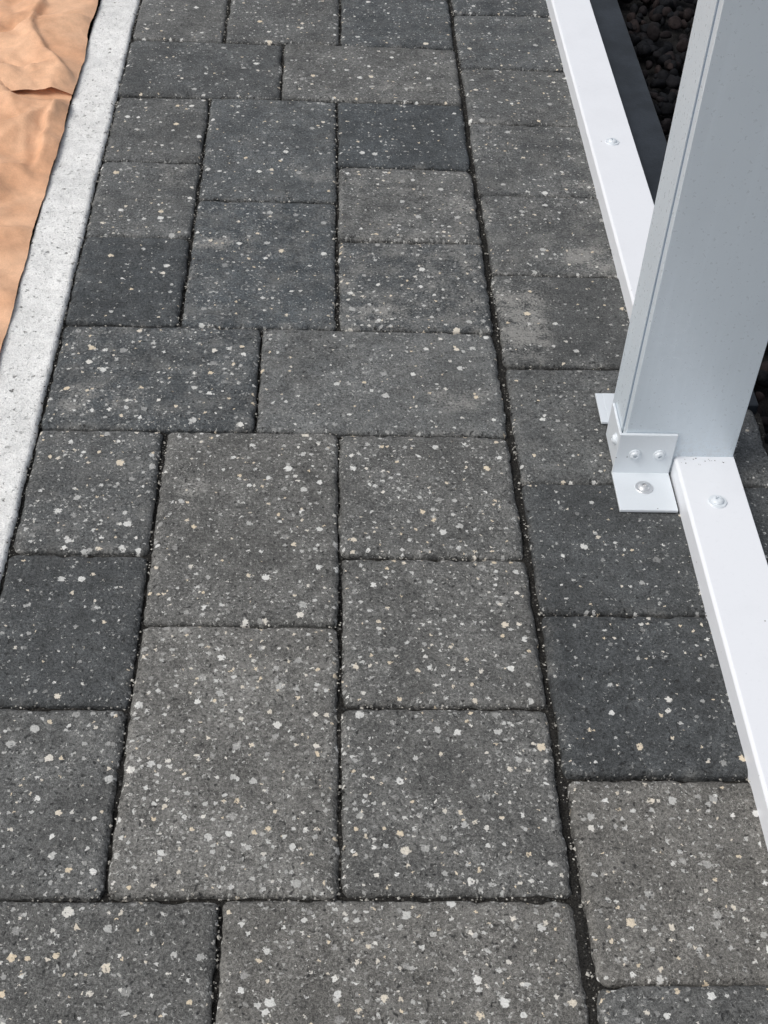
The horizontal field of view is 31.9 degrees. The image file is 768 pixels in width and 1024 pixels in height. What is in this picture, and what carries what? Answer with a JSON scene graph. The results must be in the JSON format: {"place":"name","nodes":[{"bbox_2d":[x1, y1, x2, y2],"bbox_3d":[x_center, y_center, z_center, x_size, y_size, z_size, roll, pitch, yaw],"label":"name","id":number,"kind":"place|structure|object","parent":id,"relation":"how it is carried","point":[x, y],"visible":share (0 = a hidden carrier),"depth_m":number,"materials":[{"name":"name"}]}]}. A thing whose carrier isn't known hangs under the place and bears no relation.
{"place":"outdoors","nodes":[
{"label":"outdoors","id":0,"kind":"place"},
{"bbox_2d":[16,0,767,416],"bbox_3d":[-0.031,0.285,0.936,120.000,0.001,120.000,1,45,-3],"label":"ground","id":1,"kind":"structure","parent":0,"point":[674,38],"depth_m":1.91,"materials":[{"name":"soil"}]},
{"bbox_2d":[0,0,97,349],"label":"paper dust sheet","id":2,"kind":"object","parent":1,"relation":"on","point":[43,44],"visible":1,"depth_m":1.65,"materials":[{"name":"paper"}]},
{"bbox_2d":[0,0,139,580],"bbox_3d":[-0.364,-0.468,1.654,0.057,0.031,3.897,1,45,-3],"label":"concrete kerb","id":3,"kind":"structure","parent":1,"relation":"on","point":[28,351],"depth_m":1.44,"materials":[{"name":"white concrete"}]},
{"bbox_2d":[0,0,767,1023],"bbox_3d":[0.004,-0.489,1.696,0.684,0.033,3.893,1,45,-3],"label":"paver walkway","id":4,"kind":"structure","parent":1,"relation":"on","point":[232,752],"depth_m":1.11,"materials":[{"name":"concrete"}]},
{"bbox_2d":[546,0,767,849],"bbox_3d":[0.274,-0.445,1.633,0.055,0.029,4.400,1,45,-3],"label":"base rail","id":5,"kind":"object","parent":4,"relation":"on","point":[730,564],"visible":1,"depth_m":1.19,"materials":[{"name":"metal"}]},
{"bbox_2d":[595,0,767,512],"bbox_3d":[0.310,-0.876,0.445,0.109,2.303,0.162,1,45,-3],"label":"aluminium post","id":6,"kind":"object","parent":4,"relation":"on","point":[695,345],"visible":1,"depth_m":1.09,"materials":[{"name":"metal"}]},
{"bbox_2d":[590,0,758,413],"bbox_3d":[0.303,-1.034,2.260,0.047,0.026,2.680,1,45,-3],"label":"edging strip","id":7,"kind":"object","parent":1,"relation":"on","point":[650,141],"visible":0.24,"depth_m":1.74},
{"bbox_2d":[620,0,767,443],"bbox_3d":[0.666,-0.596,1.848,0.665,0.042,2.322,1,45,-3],"label":"pebble bed","id":8,"kind":"object","parent":1,"relation":"on","point":[645,36],"visible":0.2,"depth_m":1.88,"materials":[{"name":"black gravel"}]}
]}

